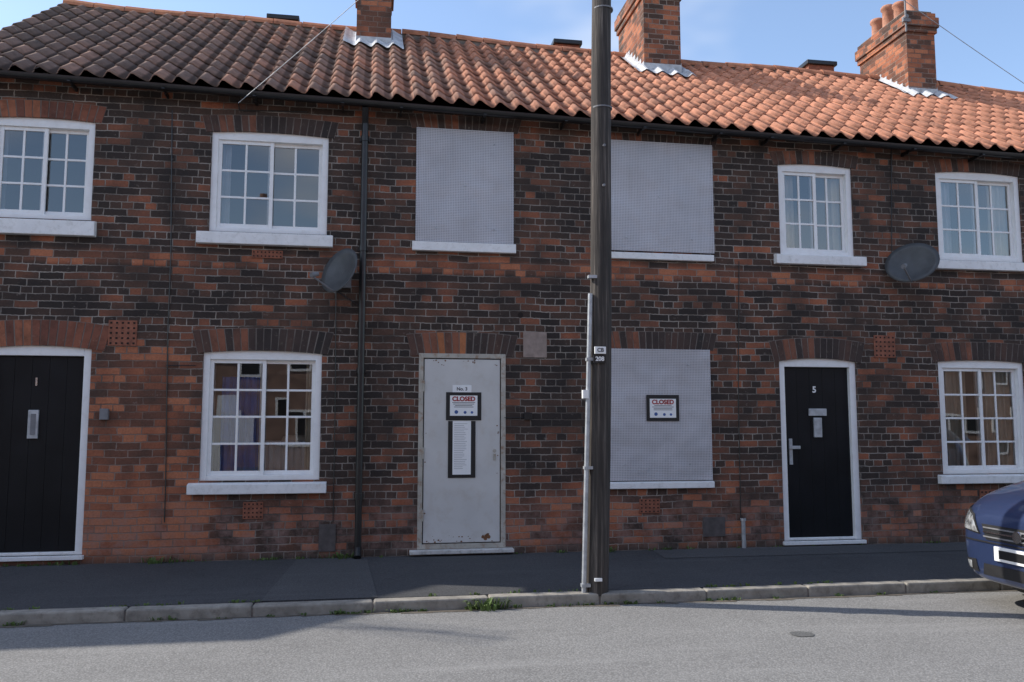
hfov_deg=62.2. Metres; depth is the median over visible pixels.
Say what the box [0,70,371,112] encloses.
gutter
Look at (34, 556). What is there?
door threshold
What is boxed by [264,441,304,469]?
window curtain
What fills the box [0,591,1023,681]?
road
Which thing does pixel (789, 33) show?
sky
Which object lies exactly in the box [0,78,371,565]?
front wall
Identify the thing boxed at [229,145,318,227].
window pane
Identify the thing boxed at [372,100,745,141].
gutter
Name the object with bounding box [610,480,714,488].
sill
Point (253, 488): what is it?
sill
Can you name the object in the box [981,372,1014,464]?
window curtain
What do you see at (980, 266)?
sill
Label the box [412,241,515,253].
sill
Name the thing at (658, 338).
arch mortar
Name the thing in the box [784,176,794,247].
window curtain
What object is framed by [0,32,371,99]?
roof underlay
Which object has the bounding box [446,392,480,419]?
closed sign
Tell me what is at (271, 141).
window frame
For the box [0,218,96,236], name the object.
sill
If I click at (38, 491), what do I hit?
door leaf
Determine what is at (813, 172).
window frame
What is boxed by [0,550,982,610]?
pavement
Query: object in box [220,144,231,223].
window curtain
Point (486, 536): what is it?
rust spots
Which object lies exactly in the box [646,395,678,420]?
closed sign
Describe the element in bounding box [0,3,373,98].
roof tiles
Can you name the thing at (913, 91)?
chimney flashing
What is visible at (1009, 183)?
window frame
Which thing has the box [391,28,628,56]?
ridge tiles
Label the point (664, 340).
arch bricks
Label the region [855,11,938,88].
chimney stack
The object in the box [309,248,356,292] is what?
satellite dish
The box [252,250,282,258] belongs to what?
air brick
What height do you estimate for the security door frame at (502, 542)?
2.062 m
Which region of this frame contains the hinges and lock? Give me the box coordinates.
[421,380,495,520]
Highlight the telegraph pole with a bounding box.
[580,0,612,595]
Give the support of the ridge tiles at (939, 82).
on the ridge mortar
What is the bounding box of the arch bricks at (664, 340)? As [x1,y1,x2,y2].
[611,331,716,350]
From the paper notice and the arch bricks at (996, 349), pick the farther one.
the arch bricks at (996, 349)
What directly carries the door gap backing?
attached to the security door frame at (502, 542)
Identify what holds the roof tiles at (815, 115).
on the roof underlay at (926, 142)
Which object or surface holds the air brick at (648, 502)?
attached to the front wall at (539, 280)
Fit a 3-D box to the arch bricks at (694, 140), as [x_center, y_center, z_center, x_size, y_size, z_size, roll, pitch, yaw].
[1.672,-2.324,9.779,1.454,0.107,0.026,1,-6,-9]
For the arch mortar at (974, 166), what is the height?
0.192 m
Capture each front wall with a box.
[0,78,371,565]
[364,107,747,556]
[737,137,1023,546]
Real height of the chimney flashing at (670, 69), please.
0.746 m
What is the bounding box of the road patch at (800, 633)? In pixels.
[789,631,813,636]
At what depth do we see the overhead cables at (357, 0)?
8.76 m
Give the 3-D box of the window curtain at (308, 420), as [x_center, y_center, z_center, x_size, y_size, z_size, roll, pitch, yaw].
[-2.107,0.778,9.014,0.167,1.316,0.053,1,-6,-9]
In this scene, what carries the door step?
on the pavement
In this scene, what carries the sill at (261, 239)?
attached to the front wall at (117, 267)
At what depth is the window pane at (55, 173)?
10.26 m
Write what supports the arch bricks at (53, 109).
attached to the front wall at (117, 267)
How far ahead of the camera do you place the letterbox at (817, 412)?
9.83 m
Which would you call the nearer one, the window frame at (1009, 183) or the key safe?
the key safe
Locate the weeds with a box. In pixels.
[2,541,943,625]
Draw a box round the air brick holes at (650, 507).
[641,500,658,511]
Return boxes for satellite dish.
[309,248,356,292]
[885,243,939,282]
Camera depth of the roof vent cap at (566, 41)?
13.03 m
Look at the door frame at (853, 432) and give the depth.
9.80 m
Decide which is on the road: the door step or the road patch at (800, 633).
the road patch at (800, 633)
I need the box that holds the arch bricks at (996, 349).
[929,342,1023,362]
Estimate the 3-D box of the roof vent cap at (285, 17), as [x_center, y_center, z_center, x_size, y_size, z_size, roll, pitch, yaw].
[-3.367,-4.698,12.555,0.462,0.070,0.430,1,-6,-9]
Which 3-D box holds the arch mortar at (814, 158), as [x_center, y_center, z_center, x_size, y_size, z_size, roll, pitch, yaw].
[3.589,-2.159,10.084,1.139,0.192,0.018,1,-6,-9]
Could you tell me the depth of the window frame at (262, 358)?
8.81 m
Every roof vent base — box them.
[555,44,578,47]
[805,64,833,70]
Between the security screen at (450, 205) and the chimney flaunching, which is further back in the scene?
the chimney flaunching
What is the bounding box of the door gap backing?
[422,358,500,543]
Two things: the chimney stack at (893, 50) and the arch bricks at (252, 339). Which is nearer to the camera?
the arch bricks at (252, 339)
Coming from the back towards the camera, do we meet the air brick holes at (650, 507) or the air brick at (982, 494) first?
the air brick at (982, 494)
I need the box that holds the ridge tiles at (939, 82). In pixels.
[937,80,1023,94]
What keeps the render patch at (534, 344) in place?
attached to the front wall at (539, 280)
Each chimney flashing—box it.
[343,26,403,48]
[620,50,694,76]
[873,75,957,98]
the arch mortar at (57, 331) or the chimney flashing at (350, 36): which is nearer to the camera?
the arch mortar at (57, 331)
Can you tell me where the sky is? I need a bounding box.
[0,0,1023,91]
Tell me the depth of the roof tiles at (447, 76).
10.52 m
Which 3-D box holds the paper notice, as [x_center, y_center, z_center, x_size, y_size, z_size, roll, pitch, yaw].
[-0.536,1.156,9.059,0.294,0.602,0.008,1,-6,-9]
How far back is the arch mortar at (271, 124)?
9.07 m
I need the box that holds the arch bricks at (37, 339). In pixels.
[0,320,107,350]
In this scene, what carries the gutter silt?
on the road
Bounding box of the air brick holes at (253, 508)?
[244,503,261,517]
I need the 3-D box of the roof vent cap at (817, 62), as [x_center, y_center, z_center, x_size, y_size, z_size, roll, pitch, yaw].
[4.980,-4.482,13.922,0.523,0.070,0.430,1,-6,-9]
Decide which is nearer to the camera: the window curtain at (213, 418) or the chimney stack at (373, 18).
the window curtain at (213, 418)
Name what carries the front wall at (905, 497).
on the pavement
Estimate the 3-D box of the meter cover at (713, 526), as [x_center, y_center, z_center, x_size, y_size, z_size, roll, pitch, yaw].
[2.244,2.065,9.438,0.260,0.214,0.022,1,-6,-9]
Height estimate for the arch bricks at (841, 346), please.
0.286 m
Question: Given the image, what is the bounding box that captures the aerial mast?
[901,0,910,31]
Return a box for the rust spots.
[424,360,498,542]
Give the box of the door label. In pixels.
[453,385,471,391]
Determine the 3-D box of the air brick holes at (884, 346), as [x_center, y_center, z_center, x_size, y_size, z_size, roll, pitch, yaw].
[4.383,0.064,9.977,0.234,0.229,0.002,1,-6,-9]
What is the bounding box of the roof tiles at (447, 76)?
[372,34,746,130]
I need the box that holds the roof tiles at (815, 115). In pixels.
[673,62,1023,151]
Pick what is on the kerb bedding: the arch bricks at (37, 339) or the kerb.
the kerb
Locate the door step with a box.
[409,547,513,554]
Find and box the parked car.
[964,480,1023,592]
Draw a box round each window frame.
[0,117,95,219]
[199,350,321,480]
[209,132,328,234]
[778,164,853,256]
[935,172,1022,262]
[938,360,1023,473]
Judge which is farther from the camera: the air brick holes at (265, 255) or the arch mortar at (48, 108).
the air brick holes at (265, 255)
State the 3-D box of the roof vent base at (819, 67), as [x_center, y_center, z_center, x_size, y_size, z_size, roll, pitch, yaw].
[4.980,-4.119,13.887,0.443,0.660,0.350,1,-6,-9]
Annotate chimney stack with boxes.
[355,0,393,37]
[614,0,680,64]
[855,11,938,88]
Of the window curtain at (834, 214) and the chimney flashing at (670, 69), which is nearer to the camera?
the window curtain at (834, 214)
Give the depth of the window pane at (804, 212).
11.59 m
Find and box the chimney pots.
[870,0,918,34]
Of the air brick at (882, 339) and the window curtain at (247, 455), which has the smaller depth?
the window curtain at (247, 455)
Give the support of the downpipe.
attached to the front wall at (117, 267)
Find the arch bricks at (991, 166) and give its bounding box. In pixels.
[928,159,1023,176]
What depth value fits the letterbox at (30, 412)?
8.44 m
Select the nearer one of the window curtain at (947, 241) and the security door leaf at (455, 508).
the security door leaf at (455, 508)
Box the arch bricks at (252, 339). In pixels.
[193,328,332,354]
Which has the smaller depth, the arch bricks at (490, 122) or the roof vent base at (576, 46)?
the arch bricks at (490, 122)
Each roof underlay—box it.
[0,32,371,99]
[372,46,742,130]
[677,73,1023,153]
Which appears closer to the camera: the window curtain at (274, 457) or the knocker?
the window curtain at (274, 457)
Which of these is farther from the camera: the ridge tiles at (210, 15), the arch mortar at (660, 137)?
the ridge tiles at (210, 15)
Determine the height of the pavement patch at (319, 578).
0.001 m
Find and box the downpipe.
[354,106,369,558]
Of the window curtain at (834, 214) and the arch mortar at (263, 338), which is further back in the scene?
the window curtain at (834, 214)
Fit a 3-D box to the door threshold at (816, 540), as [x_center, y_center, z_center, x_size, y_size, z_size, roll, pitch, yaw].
[3.535,2.272,9.677,1.001,0.070,0.175,1,-6,-9]
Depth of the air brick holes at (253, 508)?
8.65 m
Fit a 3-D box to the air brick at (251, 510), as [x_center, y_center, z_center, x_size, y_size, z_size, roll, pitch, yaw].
[-2.641,1.728,8.658,0.199,0.171,0.022,1,-6,-9]
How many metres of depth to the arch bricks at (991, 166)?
10.42 m
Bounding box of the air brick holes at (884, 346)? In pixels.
[875,337,894,355]
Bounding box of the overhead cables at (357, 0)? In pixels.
[238,0,1022,102]
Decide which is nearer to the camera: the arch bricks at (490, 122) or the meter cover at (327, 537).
the meter cover at (327, 537)
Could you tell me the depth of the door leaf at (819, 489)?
9.80 m
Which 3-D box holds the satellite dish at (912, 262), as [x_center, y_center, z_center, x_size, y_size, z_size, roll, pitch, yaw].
[4.595,-0.907,9.853,0.489,0.485,0.527,1,-6,-9]
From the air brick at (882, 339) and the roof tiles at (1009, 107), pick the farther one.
the roof tiles at (1009, 107)
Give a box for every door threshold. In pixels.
[0,551,83,561]
[783,536,866,545]
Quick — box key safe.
[99,409,108,419]
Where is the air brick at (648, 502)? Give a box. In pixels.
[639,499,659,512]
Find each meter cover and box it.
[318,524,335,551]
[702,517,724,536]
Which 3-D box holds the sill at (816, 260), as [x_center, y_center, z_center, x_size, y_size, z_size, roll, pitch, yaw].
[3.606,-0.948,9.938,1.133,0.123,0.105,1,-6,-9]
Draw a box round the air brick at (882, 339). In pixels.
[873,335,895,357]
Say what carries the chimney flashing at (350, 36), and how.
attached to the chimney stack at (373, 18)
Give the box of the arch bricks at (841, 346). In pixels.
[769,338,863,362]
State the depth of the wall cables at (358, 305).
8.88 m
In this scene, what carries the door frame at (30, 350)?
attached to the front wall at (117, 267)
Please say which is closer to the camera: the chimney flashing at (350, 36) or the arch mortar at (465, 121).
the arch mortar at (465, 121)
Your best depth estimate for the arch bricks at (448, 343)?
9.17 m
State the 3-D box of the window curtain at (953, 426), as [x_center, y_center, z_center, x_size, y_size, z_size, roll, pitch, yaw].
[5.283,0.903,10.232,0.401,1.328,0.060,1,-6,-9]
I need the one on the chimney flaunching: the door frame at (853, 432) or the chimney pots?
the chimney pots
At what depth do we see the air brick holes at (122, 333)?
8.60 m
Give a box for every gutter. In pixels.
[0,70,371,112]
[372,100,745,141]
[737,131,1023,161]
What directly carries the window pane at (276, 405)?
attached to the front wall at (117, 267)
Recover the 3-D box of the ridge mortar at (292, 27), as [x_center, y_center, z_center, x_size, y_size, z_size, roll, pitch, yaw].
[-4.100,-4.522,12.085,4.218,0.186,0.200,1,-6,-9]
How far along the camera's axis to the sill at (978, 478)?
9.95 m
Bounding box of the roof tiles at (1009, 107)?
[937,85,1023,126]
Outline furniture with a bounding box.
[218,435,304,470]
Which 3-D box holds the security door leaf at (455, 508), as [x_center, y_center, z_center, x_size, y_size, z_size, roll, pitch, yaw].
[-0.535,1.165,9.080,0.818,1.942,0.030,1,-6,-9]
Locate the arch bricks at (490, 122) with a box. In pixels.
[409,113,520,133]
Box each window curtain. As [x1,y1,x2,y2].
[1,130,8,208]
[211,363,215,470]
[219,377,259,470]
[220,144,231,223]
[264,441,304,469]
[304,364,311,469]
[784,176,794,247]
[824,179,841,249]
[941,183,951,252]
[943,371,968,465]
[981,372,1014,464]
[985,186,1009,255]
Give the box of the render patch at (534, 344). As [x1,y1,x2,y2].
[523,332,546,357]
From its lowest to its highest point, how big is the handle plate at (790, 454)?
0.297 m
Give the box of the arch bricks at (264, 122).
[203,115,337,137]
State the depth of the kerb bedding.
6.61 m
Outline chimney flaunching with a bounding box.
[862,10,930,43]
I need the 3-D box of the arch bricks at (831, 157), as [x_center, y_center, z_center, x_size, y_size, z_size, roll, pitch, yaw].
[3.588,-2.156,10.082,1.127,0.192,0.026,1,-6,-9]
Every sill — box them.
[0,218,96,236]
[186,482,326,494]
[196,231,332,247]
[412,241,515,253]
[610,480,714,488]
[612,252,713,261]
[774,254,866,266]
[937,260,1023,271]
[938,474,1023,483]
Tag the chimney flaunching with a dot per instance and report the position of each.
(898, 15)
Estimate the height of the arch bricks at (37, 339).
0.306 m
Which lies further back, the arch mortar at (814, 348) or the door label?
the arch mortar at (814, 348)
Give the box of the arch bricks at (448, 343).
[407,332,516,356]
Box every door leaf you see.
[0,355,83,552]
[423,359,499,542]
[784,367,852,537]
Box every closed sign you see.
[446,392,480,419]
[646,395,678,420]
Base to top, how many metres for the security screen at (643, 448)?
1.456 m
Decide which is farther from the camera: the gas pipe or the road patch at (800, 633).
the gas pipe
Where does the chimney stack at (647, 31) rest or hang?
on the roof tiles at (447, 76)
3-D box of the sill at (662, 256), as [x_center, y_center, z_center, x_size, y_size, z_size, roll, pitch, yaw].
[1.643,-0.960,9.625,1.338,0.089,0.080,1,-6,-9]
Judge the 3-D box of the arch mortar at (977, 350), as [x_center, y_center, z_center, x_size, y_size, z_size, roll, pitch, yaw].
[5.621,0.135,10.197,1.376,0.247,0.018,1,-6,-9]
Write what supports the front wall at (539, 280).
on the pavement
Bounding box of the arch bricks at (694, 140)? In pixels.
[611,132,716,146]
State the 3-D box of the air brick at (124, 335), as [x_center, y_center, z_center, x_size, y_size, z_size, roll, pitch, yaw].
[-3.951,-0.080,8.618,0.275,0.260,0.022,1,-6,-9]
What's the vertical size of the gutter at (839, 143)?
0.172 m
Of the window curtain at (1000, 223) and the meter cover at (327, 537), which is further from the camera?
the window curtain at (1000, 223)
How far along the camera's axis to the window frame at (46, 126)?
8.70 m
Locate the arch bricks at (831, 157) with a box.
[770,151,857,168]
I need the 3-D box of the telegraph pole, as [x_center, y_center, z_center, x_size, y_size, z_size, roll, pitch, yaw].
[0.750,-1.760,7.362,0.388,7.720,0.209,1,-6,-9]
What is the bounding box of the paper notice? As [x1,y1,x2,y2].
[448,421,475,477]
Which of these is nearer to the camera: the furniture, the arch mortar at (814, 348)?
the furniture
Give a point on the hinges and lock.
(422, 511)
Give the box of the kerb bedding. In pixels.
[124,585,1000,620]
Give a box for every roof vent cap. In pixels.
[266,13,299,21]
[551,38,581,47]
[798,59,836,67]
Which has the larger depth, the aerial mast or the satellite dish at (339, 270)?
the aerial mast
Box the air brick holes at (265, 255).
[253,251,280,256]
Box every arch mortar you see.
[0,99,106,122]
[0,319,107,350]
[192,328,333,353]
[202,115,338,137]
[406,332,517,355]
[408,113,520,131]
[612,331,716,349]
[613,132,716,146]
[769,151,857,167]
[769,338,864,361]
[927,159,1023,176]
[928,342,1023,362]
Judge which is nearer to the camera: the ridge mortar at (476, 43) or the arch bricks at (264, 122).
the arch bricks at (264, 122)
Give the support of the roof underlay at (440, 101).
on the front wall at (539, 280)
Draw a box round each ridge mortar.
[69,4,343,33]
[401,34,623,59]
[683,60,877,79]
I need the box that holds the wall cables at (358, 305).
[164,103,891,521]
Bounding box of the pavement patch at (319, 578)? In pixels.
[261,542,966,600]
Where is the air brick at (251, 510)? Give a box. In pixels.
[243,502,262,518]
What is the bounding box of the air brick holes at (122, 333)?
[109,322,134,343]
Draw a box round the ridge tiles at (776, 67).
[681,59,879,78]
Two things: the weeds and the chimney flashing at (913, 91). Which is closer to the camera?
the weeds
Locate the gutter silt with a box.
[0,590,1016,627]
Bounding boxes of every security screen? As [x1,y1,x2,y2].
[415,127,513,243]
[610,348,712,480]
[611,140,714,253]
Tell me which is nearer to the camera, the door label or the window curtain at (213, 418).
the window curtain at (213, 418)
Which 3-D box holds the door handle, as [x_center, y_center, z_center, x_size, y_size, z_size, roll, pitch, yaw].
[3.236,1.218,9.715,0.136,0.037,0.015,1,-6,-9]
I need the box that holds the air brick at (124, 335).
[108,320,137,345]
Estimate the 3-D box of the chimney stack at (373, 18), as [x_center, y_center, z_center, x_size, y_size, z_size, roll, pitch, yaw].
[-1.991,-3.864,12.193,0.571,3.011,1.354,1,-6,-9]
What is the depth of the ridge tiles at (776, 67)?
13.34 m
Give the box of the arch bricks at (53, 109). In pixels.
[0,100,106,122]
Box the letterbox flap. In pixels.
[30,414,35,434]
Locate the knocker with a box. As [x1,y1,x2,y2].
[813,418,821,436]
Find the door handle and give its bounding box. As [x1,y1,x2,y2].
[789,446,800,448]
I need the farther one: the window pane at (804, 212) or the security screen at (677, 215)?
the window pane at (804, 212)
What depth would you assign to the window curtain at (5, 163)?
8.76 m
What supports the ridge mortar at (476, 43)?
on the roof underlay at (440, 101)
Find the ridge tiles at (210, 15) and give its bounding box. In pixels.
[63,0,356,30]
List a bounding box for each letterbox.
[27,410,38,438]
[808,409,826,415]
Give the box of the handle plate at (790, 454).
[788,439,792,464]
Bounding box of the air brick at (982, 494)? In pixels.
[979,489,996,497]
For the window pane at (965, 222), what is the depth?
11.77 m
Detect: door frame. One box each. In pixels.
[0,345,91,554]
[417,353,505,549]
[779,358,861,540]
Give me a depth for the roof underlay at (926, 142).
10.21 m
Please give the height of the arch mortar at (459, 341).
0.262 m
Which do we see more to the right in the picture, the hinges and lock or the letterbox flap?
the hinges and lock
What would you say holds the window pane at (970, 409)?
attached to the front wall at (905, 497)
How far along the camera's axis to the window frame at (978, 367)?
10.19 m
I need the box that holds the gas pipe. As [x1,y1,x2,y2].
[740,518,745,547]
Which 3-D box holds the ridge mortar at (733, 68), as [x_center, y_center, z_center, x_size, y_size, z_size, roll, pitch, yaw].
[4.332,-4.203,13.456,4.440,0.190,0.200,1,-6,-9]
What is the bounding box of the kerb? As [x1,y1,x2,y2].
[0,578,1014,625]
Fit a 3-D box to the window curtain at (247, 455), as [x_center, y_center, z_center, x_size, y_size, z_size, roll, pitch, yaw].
[-2.848,0.899,8.882,0.382,1.049,0.059,1,-6,-9]
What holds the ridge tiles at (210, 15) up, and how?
on the ridge mortar at (292, 27)
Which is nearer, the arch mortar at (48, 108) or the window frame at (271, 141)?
the arch mortar at (48, 108)
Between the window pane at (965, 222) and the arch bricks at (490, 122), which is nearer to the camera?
the arch bricks at (490, 122)

